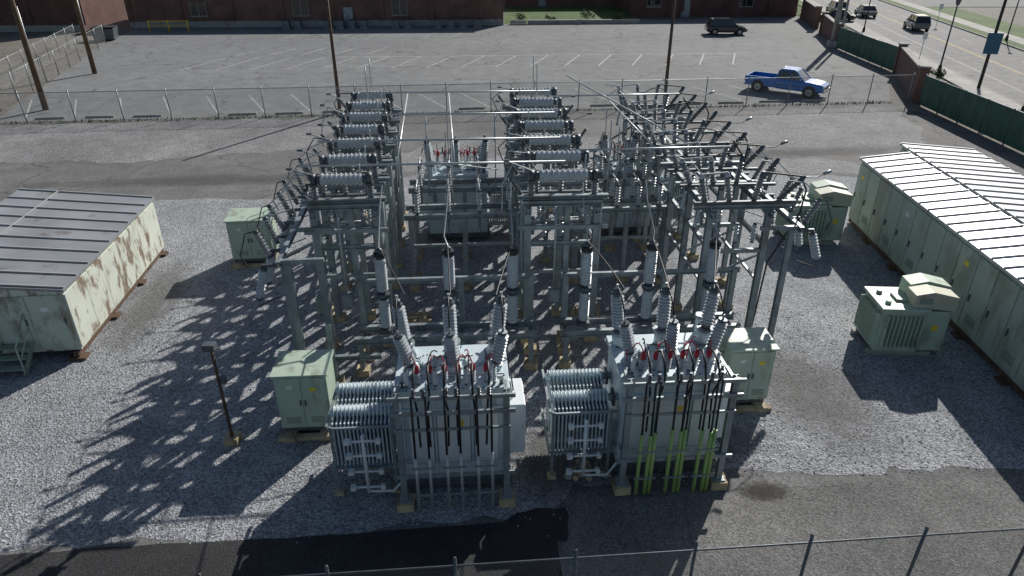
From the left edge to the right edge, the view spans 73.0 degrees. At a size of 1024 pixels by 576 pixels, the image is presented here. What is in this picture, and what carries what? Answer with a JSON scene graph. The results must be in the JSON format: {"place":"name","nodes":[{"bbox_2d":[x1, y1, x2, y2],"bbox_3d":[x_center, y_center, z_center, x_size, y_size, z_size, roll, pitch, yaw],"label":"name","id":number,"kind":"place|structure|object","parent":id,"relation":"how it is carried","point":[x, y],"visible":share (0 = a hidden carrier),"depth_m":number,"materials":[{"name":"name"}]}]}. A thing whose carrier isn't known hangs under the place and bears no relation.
{"place":"outdoors","nodes":[
{"label":"outdoors","id":0,"kind":"place"},
{"bbox_2d":[0,0,127,31],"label":"walls","id":1,"kind":"structure","parent":0,"point":[47,15],"depth_m":80.29,"materials":[{"name":"red brick"}]},
{"bbox_2d":[0,117,345,162],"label":"dusty gravel","id":2,"kind":"structure","parent":0,"point":[127,142],"depth_m":41.07,"materials":[{"name":"grey gravel"}]},
{"bbox_2d":[0,18,889,122],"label":"parking lot","id":3,"kind":"structure","parent":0,"point":[133,61],"depth_m":61.97,"materials":[{"name":"grey asphalt"}]},
{"bbox_2d":[9,0,48,109],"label":"utility pole","id":4,"kind":"object","parent":3,"relation":"on","point":[27,50],"visible":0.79,"depth_m":45.71,"materials":[{"name":"brown wood"}]},
{"bbox_2d":[73,0,96,73],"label":"utility pole","id":5,"kind":"object","parent":3,"relation":"on","point":[85,38],"visible":1,"depth_m":57.28,"materials":[{"name":"brown wood"}]},
{"bbox_2d":[90,25,117,39],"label":"dumpster","id":6,"kind":"object","parent":3,"relation":"on","point":[110,31],"visible":0.89,"depth_m":74.26,"materials":[{"name":"metal"}]},
{"bbox_2d":[147,20,189,31],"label":"yellow guard rail","id":7,"kind":"object","parent":3,"relation":"on","point":[167,21],"visible":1,"depth_m":80.06,"materials":[{"name":"metal"}]},
{"bbox_2d":[282,19,290,28],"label":"air conditioning unit","id":8,"kind":"object","parent":3,"relation":"on","point":[286,24],"visible":1,"depth_m":82.45,"materials":[{"name":"metal"}]},
{"bbox_2d":[294,19,302,28],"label":"air conditioning unit","id":9,"kind":"object","parent":3,"relation":"on","point":[297,23],"visible":1,"depth_m":82.52,"materials":[{"name":"metal"}]},
{"bbox_2d":[124,0,503,27],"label":"walls","id":10,"kind":"structure","parent":3,"relation":"on","point":[246,13],"depth_m":83.76,"materials":[{"name":"red brick"}]},
{"bbox_2d":[188,1,407,16],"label":"windows","id":11,"kind":"structure","parent":10,"relation":"attached to","point":[299,8],"depth_m":83.49,"materials":[{"name":"grey glass"}]},
{"bbox_2d":[342,6,353,25],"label":"doors","id":12,"kind":"structure","parent":10,"relation":"attached to","point":[348,14],"depth_m":84.03,"materials":[{"name":"metal"}]},
{"bbox_2d":[326,0,343,112],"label":"light pole","id":13,"kind":"object","parent":3,"relation":"on","point":[333,51],"visible":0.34,"depth_m":45.12,"materials":[{"name":"metal"}]},
{"bbox_2d":[336,19,344,28],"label":"air conditioning unit","id":14,"kind":"object","parent":3,"relation":"on","point":[340,23],"visible":1,"depth_m":82.75,"materials":[{"name":"metal"}]},
{"bbox_2d":[348,19,356,28],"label":"air conditioning unit","id":15,"kind":"object","parent":3,"relation":"on","point":[351,23],"visible":1,"depth_m":82.80,"materials":[{"name":"metal"}]},
{"bbox_2d":[360,19,368,28],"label":"air conditioning unit","id":16,"kind":"object","parent":3,"relation":"on","point":[363,23],"visible":1,"depth_m":82.87,"materials":[{"name":"metal"}]},
{"bbox_2d":[26,31,824,117],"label":"parking stall markings","id":17,"kind":"object","parent":3,"relation":"on","point":[426,67],"visible":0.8,"depth_m":62.81,"materials":[{"name":"white paint"}]},
{"bbox_2d":[447,18,454,27],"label":"air conditioning unit","id":18,"kind":"object","parent":3,"relation":"on","point":[450,22],"visible":1,"depth_m":83.33,"materials":[{"name":"metal"}]},
{"bbox_2d":[510,19,639,24],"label":"retaining wall","id":19,"kind":"structure","parent":3,"relation":"on","point":[587,21],"depth_m":86.47,"materials":[{"name":"concrete"}]},
{"bbox_2d":[660,0,675,103],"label":"light pole","id":20,"kind":"object","parent":3,"relation":"on","point":[670,44],"visible":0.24,"depth_m":46.37,"materials":[{"name":"metal"}]},
{"bbox_2d":[704,17,747,35],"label":"suv","id":21,"kind":"object","parent":3,"relation":"on","point":[715,25],"visible":1,"depth_m":77.84,"materials":[{"name":"black paint"}]},
{"bbox_2d":[743,66,829,98],"bbox_3d":[20.584,-15.515,51.790,5.880,1.870,2.320,19,33,31],"label":"pickup truck","id":22,"kind":"object","parent":3,"relation":"on","point":[788,71],"visible":0.88,"depth_m":51.03,"materials":[{"name":"blue paint"}]},
{"bbox_2d":[800,0,822,28],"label":"brick wall","id":23,"kind":"structure","parent":3,"relation":"on","point":[810,14],"depth_m":85.42,"materials":[{"name":"brick"}]},
{"bbox_2d":[826,0,849,46],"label":"concrete pole","id":24,"kind":"object","parent":3,"relation":"on","point":[831,42],"visible":0.6,"depth_m":69.80,"materials":[{"name":"concrete"}]},
{"bbox_2d":[460,18,466,27],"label":"air conditioning unit","id":25,"kind":"object","parent":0,"point":[463,22],"visible":1,"depth_m":83.42,"materials":[{"name":"metal"}]},
{"bbox_2d":[474,18,480,27],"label":"air conditioning unit","id":26,"kind":"object","parent":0,"point":[477,22],"visible":1,"depth_m":83.48,"materials":[{"name":"metal"}]},
{"bbox_2d":[0,151,1023,552],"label":"gravel yard","id":27,"kind":"structure","parent":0,"point":[192,273],"depth_m":18.96,"materials":[{"name":"grey gravel"}]},
{"bbox_2d":[0,313,34,376],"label":"metal steps","id":28,"kind":"structure","parent":27,"relation":"on","point":[21,357],"depth_m":19.82,"materials":[{"name":"green paint"}]},
{"bbox_2d":[67,249,168,360],"bbox_3d":[-15.335,0.378,23.508,4.650,0.260,7.575,-3,28,-6],"label":"skid base","id":29,"kind":"object","parent":27,"relation":"on","point":[79,355],"visible":0.48,"depth_m":22.56,"materials":[{"name":"metal"}]},
{"bbox_2d":[0,202,163,353],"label":"walls","id":30,"kind":"structure","parent":29,"relation":"on","point":[11,293],"depth_m":20.20,"materials":[{"name":"metal"}]},
{"bbox_2d":[0,188,154,291],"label":"roof","id":31,"kind":"structure","parent":30,"relation":"on","point":[56,241],"depth_m":22.59,"materials":[{"name":"metal"}]},
{"bbox_2d":[0,203,163,351],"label":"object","id":32,"kind":"structure","parent":30,"relation":"attached to","point":[95,292],"depth_m":20.85,"materials":[{"name":"paint"}]},
{"bbox_2d":[201,341,242,445],"bbox_3d":[-6.950,2.546,16.587,0.400,2.930,0.340,0,28,0],"label":"yard light post","id":33,"kind":"object","parent":27,"relation":"on","point":[232,438],"visible":1,"depth_m":16.55,"materials":[{"name":"black metal"}]},
{"bbox_2d":[223,207,279,268],"bbox_3d":[-9.745,-1.916,26.107,1.700,1.870,1.450,-3,28,-5],"label":"electrical cabinet","id":34,"kind":"object","parent":27,"relation":"on","point":[240,222],"visible":0.74,"depth_m":25.68,"materials":[{"name":"green metal"}]},
{"bbox_2d":[240,142,334,349],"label":"surge arrester bank","id":35,"kind":"structure","parent":27,"relation":"on","point":[290,228],"depth_m":18.30,"materials":[{"name":"metal"}]},
{"bbox_2d":[269,349,337,442],"bbox_3d":[-5.146,2.687,17.398,1.450,1.920,1.300,-2,28,-4],"label":"electrical cabinet","id":36,"kind":"object","parent":27,"relation":"on","point":[304,381],"visible":0.86,"depth_m":17.02,"materials":[{"name":"green metal"}]},
{"bbox_2d":[286,59,407,348],"bbox_3d":[-5.393,-3.814,24.523,2.776,6.710,11.723,-3,28,-5],"label":"switch rack","id":37,"kind":"object","parent":27,"relation":"on","point":[346,205],"visible":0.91,"depth_m":21.16,"materials":[{"name":"metal"}]},
{"bbox_2d":[406,309,431,322],"bbox_3d":[-3.238,0.959,22.501,1.200,0.180,0.700,-5,28,-9],"label":"timber pallet","id":38,"kind":"object","parent":27,"relation":"on","point":[421,317],"visible":0.61,"depth_m":22.48,"materials":[{"name":"beige wood"}]},
{"bbox_2d":[325,291,525,512],"bbox_3d":[-1.880,2.425,15.355,4.350,4.300,2.615,-2,28,-4],"label":"power transformer","id":39,"kind":"object","parent":27,"relation":"on","point":[451,411],"visible":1,"depth_m":15.06,"materials":[{"name":"paint"}]},
{"bbox_2d":[408,110,512,259],"bbox_3d":[-1.838,-4.106,26.359,4.119,5.500,2.402,-2,28,-4],"label":"switch support frame","id":40,"kind":"object","parent":27,"relation":"on","point":[463,189],"visible":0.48,"depth_m":25.57,"materials":[{"name":"metal"}]},
{"bbox_2d":[296,75,730,295],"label":"overhead bus pipes","id":41,"kind":"object","parent":40,"relation":"on","point":[650,148],"visible":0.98,"depth_m":21.49,"materials":[{"name":"grey metal"}]},
{"bbox_2d":[404,130,519,292],"bbox_3d":[-1.685,-2.883,24.061,4.013,5.500,2.410,-2,28,-4],"label":"switch support frame","id":42,"kind":"object","parent":27,"relation":"on","point":[411,217],"visible":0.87,"depth_m":23.55,"materials":[{"name":"metal"}]},
{"bbox_2d":[419,134,508,238],"bbox_3d":[-1.641,-4.306,28.014,4.350,4.300,2.615,-2,28,-4],"label":"power transformer","id":43,"kind":"object","parent":27,"relation":"on","point":[435,228],"visible":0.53,"depth_m":27.45,"materials":[{"name":"paint"}]},
{"bbox_2d":[280,264,740,383],"bbox_3d":[0.199,0.415,19.562,13.016,3.900,1.679,-3,28,-6],"label":"insulator support frame","id":44,"kind":"object","parent":27,"relation":"on","point":[367,353],"visible":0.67,"depth_m":19.80,"materials":[{"name":"metal"}]},
{"bbox_2d":[373,185,392,334],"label":"insulator column","id":45,"kind":"structure","parent":44,"relation":"attached to","point":[383,296],"depth_m":18.89,"materials":[{"name":"ceramic"}]},
{"bbox_2d":[442,184,457,331],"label":"insulator column","id":46,"kind":"structure","parent":44,"relation":"attached to","point":[446,275],"depth_m":18.82,"materials":[{"name":"ceramic"}]},
{"bbox_2d":[506,182,519,329],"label":"insulator column","id":47,"kind":"structure","parent":44,"relation":"attached to","point":[512,292],"depth_m":19.11,"materials":[{"name":"ceramic"}]},
{"bbox_2d":[576,181,592,326],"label":"insulator column","id":48,"kind":"structure","parent":44,"relation":"attached to","point":[585,290],"depth_m":19.24,"materials":[{"name":"ceramic"}]},
{"bbox_2d":[638,179,658,324],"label":"insulator column","id":49,"kind":"structure","parent":44,"relation":"attached to","point":[648,288],"depth_m":19.35,"materials":[{"name":"ceramic"}]},
{"bbox_2d":[527,441,566,490],"bbox_3d":[0.900,4.179,16.606,2.400,0.001,3.600,0,28,0],"label":"dirt stain","id":50,"kind":"object","parent":27,"relation":"on","point":[539,467],"visible":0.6,"depth_m":16.50,"materials":[{"name":"grey"}]},
{"bbox_2d":[492,55,608,343],"bbox_3d":[1.056,-4.066,24.997,3.348,6.710,12.122,-1,28,-3],"label":"switch rack","id":51,"kind":"object","parent":27,"relation":"on","point":[561,197],"visible":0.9,"depth_m":20.76,"materials":[{"name":"metal"}]},
{"bbox_2d":[563,456,606,480],"bbox_3d":[1.662,4.269,16.310,1.004,0.164,0.798,-11,30,-20],"label":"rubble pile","id":52,"kind":"object","parent":27,"relation":"on","point":[574,476],"visible":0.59,"depth_m":16.20,"materials":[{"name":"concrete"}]},
{"bbox_2d":[570,303,600,316],"bbox_3d":[2.423,0.770,22.856,1.000,0.180,0.700,3,28,5],"label":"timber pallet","id":53,"kind":"object","parent":27,"relation":"on","point":[573,313],"visible":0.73,"depth_m":22.77,"materials":[{"name":"beige wood"}]},
{"bbox_2d":[570,107,651,252],"bbox_3d":[3.769,-4.388,26.890,3.121,5.500,2.401,-2,28,-4],"label":"switch support frame","id":54,"kind":"object","parent":27,"relation":"on","point":[610,246],"visible":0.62,"depth_m":26.56,"materials":[{"name":"metal"}]},
{"bbox_2d":[577,125,666,282],"bbox_3d":[3.878,-3.165,24.591,3.112,5.500,2.410,-2,28,-4],"label":"switch support frame","id":55,"kind":"object","parent":27,"relation":"on","point":[657,208],"visible":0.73,"depth_m":24.13,"materials":[{"name":"metal"}]},
{"bbox_2d":[590,131,697,232],"bbox_3d":[5.259,-4.587,28.544,4.350,4.300,2.615,-2,28,-4],"label":"power transformer","id":56,"kind":"object","parent":27,"relation":"on","point":[630,156],"visible":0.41,"depth_m":27.97,"materials":[{"name":"paint"}]},
{"bbox_2d":[606,84,831,327],"bbox_3d":[6.377,-3.737,25.304,4.311,5.841,12.180,-2,28,-3],"label":"switch rack","id":57,"kind":"object","parent":27,"relation":"on","point":[672,166],"visible":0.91,"depth_m":22.01,"materials":[{"name":"metal"}]},
{"bbox_2d":[700,178,721,311],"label":"insulator column","id":58,"kind":"structure","parent":57,"relation":"attached to","point":[708,281],"depth_m":19.30,"materials":[{"name":"ceramic"}]},
{"bbox_2d":[718,327,779,413],"bbox_3d":[6.153,2.170,18.369,1.350,1.920,1.250,-2,28,-4],"label":"electrical cabinet","id":59,"kind":"object","parent":27,"relation":"on","point":[749,354],"visible":0.69,"depth_m":17.95,"materials":[{"name":"green metal"}]},
{"bbox_2d":[693,123,831,337],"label":"surge arrester bank","id":60,"kind":"structure","parent":27,"relation":"on","point":[795,227],"depth_m":20.29,"materials":[{"name":"metal"}]},
{"bbox_2d":[773,179,852,244],"bbox_3d":[12.111,-3.037,27.776,2.421,2.283,1.607,0,28,0],"label":"pad mounted transformer","id":61,"kind":"object","parent":27,"relation":"on","point":[837,196],"visible":0.54,"depth_m":27.29,"materials":[{"name":"metal"}]},
{"bbox_2d":[851,273,959,355],"bbox_3d":[11.795,0.783,20.739,2.272,2.144,1.509,1,28,3],"label":"pad mounted transformer","id":62,"kind":"object","parent":27,"relation":"on","point":[911,314],"visible":1,"depth_m":20.35,"materials":[{"name":"metal"}]},
{"bbox_2d":[848,218,1023,397],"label":"skid base","id":63,"kind":"object","parent":27,"relation":"on","point":[1004,378],"visible":0.27,"depth_m":21.44,"materials":[{"name":"metal"}]},
{"bbox_2d":[0,102,1023,560],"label":"worn asphalt yard","id":64,"kind":"structure","parent":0,"point":[242,176],"depth_m":35.72,"materials":[{"name":"grey asphalt"}]},
{"bbox_2d":[0,522,561,575],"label":"fresh asphalt strip","id":65,"kind":"object","parent":64,"relation":"on","point":[416,547],"visible":0.97,"depth_m":14.16,"materials":[{"name":"black asphalt"}]},
{"bbox_2d":[1,100,892,124],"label":"weeds","id":66,"kind":"object","parent":64,"relation":"on","point":[873,102],"visible":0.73,"depth_m":45.83,"materials":[{"name":"green plant"}]},
{"bbox_2d":[0,73,914,122],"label":"chain link fence","id":67,"kind":"object","parent":64,"relation":"on","point":[446,95],"visible":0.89,"depth_m":45.94,"materials":[{"name":"metal"}]},
{"bbox_2d":[484,508,568,544],"bbox_3d":[0.322,5.111,14.864,1.845,0.001,1.050,0,28,0],"label":"asphalt patch","id":68,"kind":"object","parent":64,"relation":"on","point":[541,524],"visible":1,"depth_m":14.83,"materials":[{"name":"asphalt"}]},
{"bbox_2d":[362,136,859,176],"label":"dusty gravel","id":69,"kind":"structure","parent":64,"relation":"on","point":[796,164],"depth_m":37.65,"materials":[{"name":"gravel"}]},
{"bbox_2d":[541,280,746,495],"bbox_3d":[2.950,2.185,15.806,4.350,4.300,2.615,-2,28,-4],"label":"power transformer","id":70,"kind":"object","parent":64,"relation":"on","point":[666,398],"visible":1,"depth_m":15.50,"materials":[{"name":"paint"}]},
{"bbox_2d":[0,2,1023,155],"bbox_3d":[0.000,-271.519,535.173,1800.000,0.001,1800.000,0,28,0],"label":"ground","id":71,"kind":"structure","parent":0,"point":[10,43],"depth_m":67.61,"materials":[{"name":"asphalt"}]},
{"bbox_2d":[0,25,77,89],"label":"chain link fence","id":72,"kind":"object","parent":71,"relation":"on","point":[8,61],"visible":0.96,"depth_m":61.88,"materials":[{"name":"metal"}]},
{"bbox_2d":[0,24,105,111],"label":"chain link fence","id":73,"kind":"object","parent":71,"relation":"on","point":[56,67],"visible":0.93,"depth_m":56.64,"materials":[{"name":"metal"}]},
{"bbox_2d":[836,26,897,70],"bbox_3d":[32.750,-22.251,64.108,0.090,2.100,12.993,1,28,1],"label":"green slatted fence","id":74,"kind":"object","parent":71,"relation":"on","point":[875,51],"visible":0.9,"depth_m":63.67,"materials":[{"name":"metal"}]},
{"bbox_2d":[892,42,931,102],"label":"brick wall","id":75,"kind":"structure","parent":71,"relation":"on","point":[908,62],"depth_m":52.17,"materials":[{"name":"brick"}]},
{"bbox_2d":[879,0,1023,51],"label":"kerb","id":76,"kind":"structure","parent":71,"relation":"on","point":[1006,44],"depth_m":82.99,"materials":[{"name":"concrete"}]},
{"bbox_2d":[883,0,1023,48],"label":"grass verge","id":77,"kind":"object","parent":71,"relation":"on","point":[1015,44],"depth_m":85.40,"materials":[{"name":"plant"}]},
{"bbox_2d":[918,74,1023,152],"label":"green slatted fence","id":78,"kind":"object","parent":71,"relation":"on","point":[1001,123],"visible":1,"depth_m":42.45,"materials":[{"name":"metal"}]},
{"bbox_2d":[926,7,1023,38],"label":"grass verge","id":79,"kind":"object","parent":71,"relation":"on","point":[1015,30],"depth_m":88.80,"materials":[{"name":"plant"}]},
{"bbox_2d":[503,0,615,6],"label":"walls","id":80,"kind":"structure","parent":0,"point":[507,3],"depth_m":104.45,"materials":[{"name":"red brick"}]},
{"bbox_2d":[504,7,633,23],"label":"lawn","id":81,"kind":"structure","parent":0,"point":[540,13],"depth_m":97.41,"materials":[{"name":"green plant"}]},
{"bbox_2d":[580,10,594,18],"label":"shrub","id":82,"kind":"object","parent":81,"relation":"on","point":[585,15],"visible":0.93,"depth_m":87.59,"materials":[{"name":"green plant"}]},
{"bbox_2d":[616,0,798,16],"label":"walls","id":83,"kind":"structure","parent":0,"point":[705,8],"depth_m":92.90,"materials":[{"name":"red brick"}]},
{"bbox_2d":[680,0,690,16],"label":"doors","id":84,"kind":"structure","parent":83,"relation":"attached to","point":[686,11],"depth_m":92.64,"materials":[{"name":"metal"}]},
{"bbox_2d":[646,0,753,7],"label":"windows","id":85,"kind":"structure","parent":83,"relation":"attached to","point":[657,3],"depth_m":92.28,"materials":[{"name":"grey glass"}]},
{"bbox_2d":[559,476,1023,575],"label":"gritty asphalt","id":86,"kind":"structure","parent":0,"point":[790,514],"depth_m":14.83,"materials":[{"name":"grey asphalt"}]},
{"bbox_2d":[197,526,1023,575],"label":"chain link fence","id":87,"kind":"object","parent":86,"relation":"on","point":[924,535],"visible":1,"depth_m":12.35,"materials":[{"name":"metal"}]},
{"bbox_2d":[745,484,784,498],"bbox_3d":[5.750,4.627,15.768,1.500,0.001,0.800,0,28,0],"label":"oil stain","id":88,"kind":"object","parent":86,"relation":"on","point":[765,490],"visible":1,"depth_m":15.78,"materials":[{"name":"grey"}]},
{"bbox_2d":[713,106,926,152],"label":"dusty gravel","id":89,"kind":"structure","parent":0,"point":[860,129],"depth_m":43.03,"materials":[{"name":"grey gravel"}]},
{"bbox_2d":[817,21,951,84],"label":"street verge","id":90,"kind":"structure","parent":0,"point":[932,75],"depth_m":58.53,"materials":[{"name":"plant"}]},
{"bbox_2d":[819,11,844,40],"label":"brick wall","id":91,"kind":"structure","parent":90,"relation":"on","point":[826,26],"depth_m":75.53,"materials":[{"name":"brick"}]},
{"bbox_2d":[812,0,1022,105],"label":"kerb","id":92,"kind":"structure","parent":90,"relation":"on","point":[945,67],"depth_m":58.41,"materials":[{"name":"concrete"}]},
{"bbox_2d":[929,68,945,79],"bbox_3d":[34.388,-17.308,55.997,1.294,1.003,1.054,17,32,29],"label":"shrub","id":93,"kind":"object","parent":90,"relation":"on","point":[940,73],"visible":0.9,"depth_m":55.81,"materials":[{"name":"green plant"}]},
{"bbox_2d":[800,0,1021,110],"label":"sidewalk","id":94,"kind":"structure","parent":0,"point":[955,79],"depth_m":56.24,"materials":[{"name":"concrete"}]},
{"bbox_2d":[938,0,961,69],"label":"street lamp","id":95,"kind":"object","parent":94,"relation":"on","point":[958,2],"visible":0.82,"depth_m":57.90,"materials":[{"name":"black metal"}]},
{"bbox_2d":[977,0,1006,87],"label":"banner pole","id":96,"kind":"object","parent":94,"relation":"on","point":[993,42],"visible":1,"depth_m":51.40,"materials":[{"name":"black metal"}]},
{"bbox_2d":[813,0,1023,104],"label":"road","id":97,"kind":"structure","parent":0,"point":[1011,58],"depth_m":70.10,"materials":[{"name":"grey asphalt"}]},
{"bbox_2d":[825,0,846,10],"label":"suv","id":98,"kind":"object","parent":97,"relation":"on","point":[832,5],"visible":0.39,"depth_m":95.06,"materials":[{"name":"white paint"}]},
{"bbox_2d":[820,9,855,21],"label":"car","id":99,"kind":"object","parent":97,"relation":"on","point":[849,16],"visible":0.49,"depth_m":87.48,"materials":[{"name":"black paint"}]},
{"bbox_2d":[854,5,877,17],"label":"car","id":100,"kind":"object","parent":97,"relation":"on","point":[861,10],"visible":0.94,"depth_m":91.58,"materials":[{"name":"grey paint"}]},
{"bbox_2d":[903,14,930,31],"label":"suv","id":101,"kind":"object","parent":97,"relation":"on","point":[917,21],"visible":1,"depth_m":79.92,"materials":[{"name":"grey paint"}]},
{"bbox_2d":[825,0,1022,91],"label":"road markings","id":102,"kind":"object","parent":97,"relation":"on","point":[950,44],"visible":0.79,"depth_m":69.52,"materials":[{"name":"yellow paint"}]},
{"bbox_2d":[849,162,1023,390],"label":"walls","id":103,"kind":"structure","parent":0,"point":[979,253],"depth_m":21.91,"materials":[{"name":"metal"}]},
{"bbox_2d":[848,163,1023,388],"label":"doors","id":104,"kind":"structure","parent":103,"relation":"attached to","point":[908,236],"depth_m":21.92,"materials":[{"name":"paint"}]},
{"bbox_2d":[860,152,1023,285],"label":"roof","id":105,"kind":"structure","parent":103,"relation":"on","point":[994,235],"depth_m":23.07,"materials":[{"name":"white metal"}]},
{"bbox_2d":[891,0,1023,44],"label":"sidewalk","id":106,"kind":"structure","parent":0,"point":[971,24],"depth_m":87.84,"materials":[{"name":"concrete"}]},
{"bbox_2d":[902,147,1021,223],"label":"walls","id":107,"kind":"structure","parent":0,"point":[961,185],"depth_m":24.86,"materials":[{"name":"metal"}]},
{"bbox_2d":[899,142,1023,223],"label":"roof","id":108,"kind":"structure","parent":107,"relation":"on","point":[998,185],"depth_m":26.00,"materials":[{"name":"white metal"}]},
{"bbox_2d":[904,0,1023,6],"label":"side parking lot","id":109,"kind":"structure","parent":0,"point":[968,3],"depth_m":107.55,"materials":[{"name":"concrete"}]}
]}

